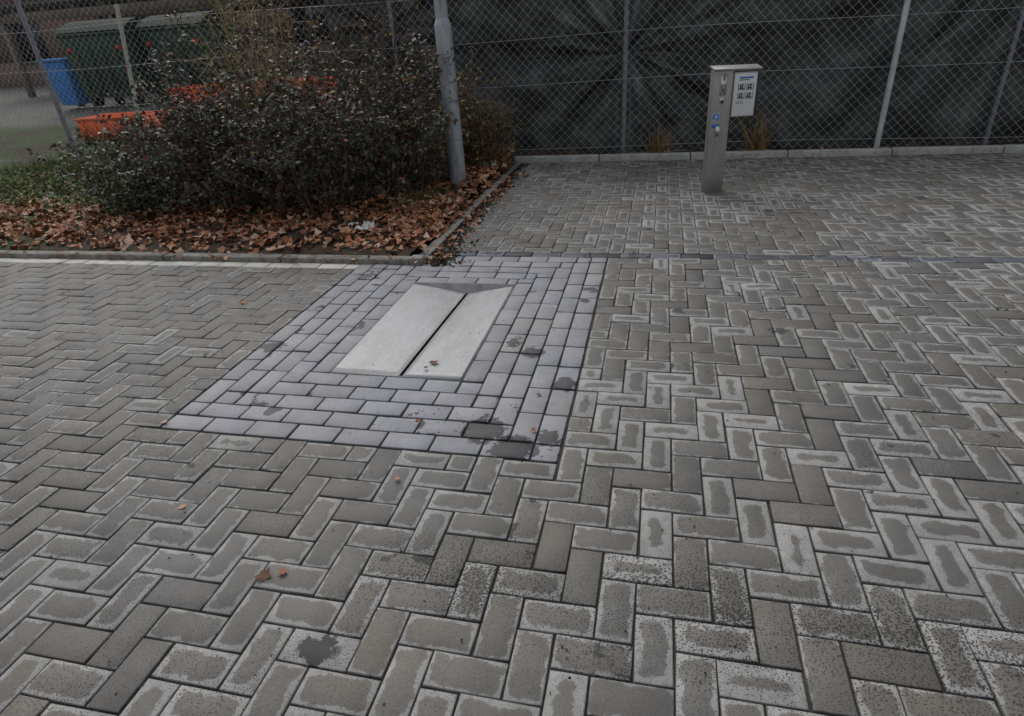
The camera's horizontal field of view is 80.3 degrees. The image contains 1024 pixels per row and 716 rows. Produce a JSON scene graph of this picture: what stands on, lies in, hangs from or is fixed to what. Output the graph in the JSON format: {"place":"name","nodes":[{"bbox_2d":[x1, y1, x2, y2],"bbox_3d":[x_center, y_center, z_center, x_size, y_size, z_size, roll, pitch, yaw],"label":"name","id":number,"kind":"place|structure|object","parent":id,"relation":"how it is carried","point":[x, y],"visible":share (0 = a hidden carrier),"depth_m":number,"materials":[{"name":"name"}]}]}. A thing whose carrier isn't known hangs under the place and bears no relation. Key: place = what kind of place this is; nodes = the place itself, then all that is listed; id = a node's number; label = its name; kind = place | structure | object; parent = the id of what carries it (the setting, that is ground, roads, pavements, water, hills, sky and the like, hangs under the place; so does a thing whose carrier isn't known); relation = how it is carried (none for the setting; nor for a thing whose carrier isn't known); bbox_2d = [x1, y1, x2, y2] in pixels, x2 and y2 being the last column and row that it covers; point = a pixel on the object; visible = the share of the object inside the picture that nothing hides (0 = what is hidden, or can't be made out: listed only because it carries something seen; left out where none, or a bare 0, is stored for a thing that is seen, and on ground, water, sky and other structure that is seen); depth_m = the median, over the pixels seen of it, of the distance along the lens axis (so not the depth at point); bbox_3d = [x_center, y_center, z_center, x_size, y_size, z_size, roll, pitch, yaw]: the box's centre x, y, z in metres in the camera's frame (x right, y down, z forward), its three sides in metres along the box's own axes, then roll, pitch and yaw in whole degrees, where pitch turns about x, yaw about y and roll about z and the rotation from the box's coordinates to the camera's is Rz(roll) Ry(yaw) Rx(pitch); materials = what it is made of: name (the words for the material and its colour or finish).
{"place":"outdoors","nodes":[
{"label":"outdoors","id":0,"kind":"place"},
{"bbox_2d":[0,155,511,255],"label":"planting bed","id":1,"kind":"object","parent":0,"point":[317,249],"visible":0.16,"depth_m":5.05,"materials":[{"name":"brown plant"}]},
{"bbox_2d":[1,218,75,240],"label":"grass","id":2,"kind":"structure","parent":1,"relation":"on","point":[38,223],"depth_m":5.62,"materials":[{"name":"green plant"}]},
{"bbox_2d":[0,129,183,208],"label":"grass","id":3,"kind":"structure","parent":1,"relation":"on","point":[47,166],"depth_m":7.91,"materials":[{"name":"green plant"}]},
{"bbox_2d":[26,112,216,220],"bbox_3d":[-3.652,-1.830,5.772,1.586,0.944,1.569,3,29,13],"label":"shrub","id":4,"kind":"object","parent":1,"relation":"on","point":[136,196],"visible":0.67,"depth_m":5.60,"materials":[{"name":"green plant"}]},
{"bbox_2d":[126,94,216,158],"bbox_3d":[-3.548,-2.465,6.882,1.737,1.002,1.530,-15,30,-20],"label":"shrub","id":5,"kind":"object","parent":1,"relation":"on","point":[162,124],"visible":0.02,"depth_m":6.64,"materials":[{"name":"green plant"}]},
{"bbox_2d":[103,63,293,208],"bbox_3d":[-3.086,-2.172,5.940,1.615,1.293,1.676,21,37,38],"label":"shrub","id":6,"kind":"object","parent":1,"relation":"on","point":[122,152],"visible":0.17,"depth_m":5.73,"materials":[{"name":"green plant"}]},
{"bbox_2d":[84,2,345,215],"bbox_3d":[-2.523,-2.193,5.449,2.021,1.737,1.905,-13,30,-16],"label":"shrub","id":7,"kind":"object","parent":1,"relation":"on","point":[226,192],"visible":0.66,"depth_m":5.29,"materials":[{"name":"green plant"}]},
{"bbox_2d":[168,0,333,187],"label":"shrub","id":8,"kind":"object","parent":1,"relation":"on","point":[261,89],"visible":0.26,"depth_m":5.84,"materials":[{"name":"green plant"}]},
{"bbox_2d":[184,16,424,215],"bbox_3d":[-1.774,-2.036,5.190,1.944,1.593,1.678,-9,29,-10],"label":"shrub","id":9,"kind":"object","parent":1,"relation":"on","point":[328,184],"visible":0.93,"depth_m":5.08,"materials":[{"name":"green plant"}]},
{"bbox_2d":[202,0,427,168],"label":"shrub","id":10,"kind":"object","parent":1,"relation":"on","point":[310,41],"visible":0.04,"depth_m":6.24,"materials":[{"name":"green plant"}]},
{"bbox_2d":[354,220,375,231],"bbox_3d":[-1.161,-1.034,4.797,0.153,0.108,0.110,3,29,13],"label":"crumpled paper","id":11,"kind":"object","parent":1,"relation":"on","point":[367,224],"visible":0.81,"depth_m":4.78,"materials":[{"name":"white paper"}]},
{"bbox_2d":[294,0,459,184],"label":"shrub","id":12,"kind":"object","parent":1,"relation":"on","point":[382,42],"visible":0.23,"depth_m":5.85,"materials":[{"name":"green plant"}]},
{"bbox_2d":[314,24,479,195],"bbox_3d":[-1.040,-2.297,5.714,1.506,1.480,2.015,-7,29,-5],"label":"shrub","id":13,"kind":"object","parent":1,"relation":"on","point":[424,146],"visible":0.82,"depth_m":5.45,"materials":[{"name":"green plant"}]},
{"bbox_2d":[388,183,452,212],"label":"grass","id":14,"kind":"structure","parent":1,"relation":"on","point":[426,193],"depth_m":5.46,"materials":[{"name":"plant"}]},
{"bbox_2d":[434,0,467,202],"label":"lamp post","id":15,"kind":"object","parent":1,"relation":"on","point":[444,39],"visible":0.73,"depth_m":5.53,"materials":[{"name":"metal"}]},
{"bbox_2d":[408,46,530,168],"bbox_3d":[-0.471,-2.670,6.566,1.588,1.240,1.104,3,29,13],"label":"shrub","id":16,"kind":"object","parent":1,"relation":"on","point":[473,145],"visible":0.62,"depth_m":6.54,"materials":[{"name":"green plant"}]},
{"bbox_2d":[0,152,1023,715],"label":"brick paving","id":17,"kind":"structure","parent":0,"point":[266,444],"depth_m":2.19,"materials":[{"name":"grey brick"}]},
{"bbox_2d":[0,162,521,265],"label":"bed kerb","id":18,"kind":"structure","parent":17,"relation":"on","point":[421,257],"depth_m":4.58,"materials":[{"name":"concrete"}]},
{"bbox_2d":[329,282,514,381],"bbox_3d":[-0.422,-0.136,3.353,0.660,0.136,1.160,3,29,13],"label":"drain hatch","id":19,"kind":"object","parent":17,"relation":"in","point":[415,329],"visible":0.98,"depth_m":3.23,"materials":[{"name":"concrete"}]},
{"bbox_2d":[0,144,956,262],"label":"leaf litter","id":20,"kind":"object","parent":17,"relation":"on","point":[439,226],"visible":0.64,"depth_m":5.22,"materials":[{"name":"brown plant"}]},
{"bbox_2d":[425,163,532,266],"bbox_3d":[-0.104,-1.437,5.558,0.356,0.034,3.411,3,29,13],"label":"kerb debris","id":21,"kind":"object","parent":17,"relation":"on","point":[443,261],"visible":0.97,"depth_m":4.63,"materials":[{"name":"brown plant"}]},
{"bbox_2d":[161,208,799,580],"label":"fallen leaves","id":22,"kind":"object","parent":17,"relation":"on","point":[263,575],"visible":1,"depth_m":1.82,"materials":[{"name":"brown plant"}]},
{"bbox_2d":[2,153,1020,704],"bbox_3d":[-0.091,-0.601,4.028,9.001,0.008,6.801,3,29,13],"label":"paving grit","id":23,"kind":"object","parent":17,"relation":"on","point":[522,461],"visible":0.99,"depth_m":2.35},
{"bbox_2d":[698,189,724,194],"bbox_3d":[1.775,-1.479,5.414,0.200,0.016,0.170,-2,29,4],"label":"base plate","id":24,"kind":"object","parent":17,"relation":"on","point":[702,193],"visible":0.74,"depth_m":5.34,"materials":[{"name":"silver metal"}]},
{"bbox_2d":[701,70,733,192],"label":"column","id":25,"kind":"structure","parent":24,"relation":"on","point":[713,164],"depth_m":5.14,"materials":[{"name":"silver metal"}]},
{"bbox_2d":[712,113,719,127],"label":"stickers","id":26,"kind":"object","parent":25,"relation":"attached to","point":[715,116],"visible":1,"depth_m":5.06,"materials":[{"name":"blue plastic"}]},
{"bbox_2d":[715,126,719,139],"bbox_3d":[1.722,-1.887,5.099,0.038,0.109,0.051,-2,29,4],"label":"outlet nozzle","id":27,"kind":"object","parent":25,"relation":"attached to","point":[717,128],"visible":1,"depth_m":5.08,"materials":[{"name":"silver metal"}]},
{"bbox_2d":[719,73,727,103],"bbox_3d":[1.723,-2.195,4.949,0.050,0.230,0.014,-2,29,4],"label":"coin slot","id":28,"kind":"object","parent":25,"relation":"attached to","point":[723,84],"visible":1,"depth_m":4.94,"materials":[{"name":"metal"}]},
{"bbox_2d":[710,64,762,70],"bbox_3d":[1.818,-2.357,4.925,0.382,0.039,0.144,-2,29,4],"label":"cap","id":29,"kind":"object","parent":25,"relation":"on","point":[735,67],"visible":1,"depth_m":4.89,"materials":[{"name":"silver metal"}]},
{"bbox_2d":[729,70,759,116],"bbox_3d":[1.908,-2.183,5.017,0.204,0.343,0.121,-2,29,4],"label":"head box","id":30,"kind":"object","parent":25,"relation":"attached to","point":[746,71],"visible":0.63,"depth_m":4.95,"materials":[{"name":"silver metal"}]},
{"bbox_2d":[731,71,760,115],"bbox_3d":[1.911,-2.154,4.960,0.201,0.335,0.006,-2,29,4],"label":"sign plate","id":31,"kind":"object","parent":30,"relation":"attached to","point":[746,107],"visible":1,"depth_m":4.96,"materials":[{"name":"white plastic"}]},
{"bbox_2d":[735,76,753,103],"bbox_3d":[1.896,-2.181,4.943,0.131,0.200,0.004,-2,28,3],"label":"sign print","id":32,"kind":"object","parent":31,"relation":"attached to","point":[742,88],"visible":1,"depth_m":4.94},
{"bbox_2d":[514,144,1023,162],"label":"fence kerb","id":33,"kind":"structure","parent":17,"relation":"on","point":[975,149],"depth_m":6.46,"materials":[{"name":"concrete"}]},
{"bbox_2d":[0,69,1023,166],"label":"yard ground","id":34,"kind":"structure","parent":0,"point":[27,116],"depth_m":10.82,"materials":[{"name":"grey concrete"}]},
{"bbox_2d":[36,58,104,106],"bbox_3d":[-8.601,-5.387,11.910,0.600,0.898,0.735,3,29,13],"label":"blue bin","id":35,"kind":"object","parent":34,"relation":"on","point":[64,81],"visible":0.52,"depth_m":11.66,"materials":[{"name":"plastic"}]},
{"bbox_2d":[54,17,165,107],"bbox_3d":[-7.567,-5.654,11.655,1.500,1.478,1.060,0,29,7],"label":"waste container","id":36,"kind":"object","parent":34,"relation":"on","point":[86,59],"visible":0.71,"depth_m":11.24,"materials":[{"name":"plastic"}]},
{"bbox_2d":[74,110,167,141],"bbox_3d":[-6.194,-3.728,9.747,1.190,0.344,0.640,0,29,8],"label":"orange tray","id":37,"kind":"object","parent":34,"relation":"on","point":[87,128],"visible":0.35,"depth_m":9.51,"materials":[{"name":"orange plastic"}]},
{"bbox_2d":[115,5,143,142],"bbox_3d":[-5.304,-3.805,8.481,0.391,1.939,0.052,3,29,13],"label":"metal fence post","id":38,"kind":"object","parent":34,"relation":"on","point":[122,34],"visible":0.43,"depth_m":8.25,"materials":[{"name":"galvanised steel"}]},
{"bbox_2d":[0,0,323,96],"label":"carport","id":39,"kind":"object","parent":34,"relation":"on","point":[43,9],"visible":0.52,"depth_m":13.74,"materials":[{"name":"metal"}]},
{"bbox_2d":[0,0,336,87],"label":"walls","id":40,"kind":"structure","parent":34,"relation":"on","point":[7,56],"depth_m":19.84,"materials":[{"name":"brick"}]},
{"bbox_2d":[10,5,330,63],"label":"windows","id":41,"kind":"structure","parent":40,"relation":"attached to","point":[309,15],"depth_m":20.30,"materials":[{"name":"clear glass"}]},
{"bbox_2d":[134,10,236,96],"bbox_3d":[-6.117,-5.787,11.683,1.500,1.478,1.060,2,29,10],"label":"waste container","id":42,"kind":"object","parent":34,"relation":"on","point":[155,32],"visible":0.44,"depth_m":11.21,"materials":[{"name":"plastic"}]},
{"bbox_2d":[169,82,250,103],"bbox_3d":[-5.274,-4.757,10.874,1.540,0.264,0.640,3,29,13],"label":"orange tray","id":43,"kind":"object","parent":34,"relation":"on","point":[195,90],"visible":0.23,"depth_m":10.66,"materials":[{"name":"orange plastic"}]},
{"bbox_2d":[251,76,335,98],"bbox_3d":[-3.764,-4.691,10.530,1.340,0.264,0.640,3,29,13],"label":"orange tray","id":44,"kind":"object","parent":34,"relation":"on","point":[302,84],"visible":0.09,"depth_m":10.24,"materials":[{"name":"orange plastic"}]},
{"bbox_2d":[0,0,1023,165],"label":"chain link fence","id":45,"kind":"object","parent":34,"relation":"on","point":[893,66],"visible":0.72,"depth_m":6.68,"materials":[{"name":"metal"}]},
{"bbox_2d":[323,0,1023,152],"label":"privacy tarp","id":46,"kind":"object","parent":45,"relation":"attached to","point":[770,47],"visible":0.66,"depth_m":6.59,"materials":[{"name":"fabric"}]},
{"bbox_2d":[639,116,687,152],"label":"dry weed","id":47,"kind":"object","parent":34,"relation":"on","point":[656,145],"visible":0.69,"depth_m":6.84,"materials":[{"name":"brown plant"}]},
{"bbox_2d":[736,106,786,150],"bbox_3d":[2.657,-2.495,6.564,0.596,0.556,0.676,11,32,26],"label":"dry weed","id":48,"kind":"object","parent":34,"relation":"on","point":[754,144],"visible":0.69,"depth_m":6.59,"materials":[{"name":"brown plant"}]},
{"bbox_2d":[410,155,690,299],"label":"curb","id":49,"kind":"structure","parent":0,"point":[417,251],"depth_m":6.16,"materials":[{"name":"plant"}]}
]}

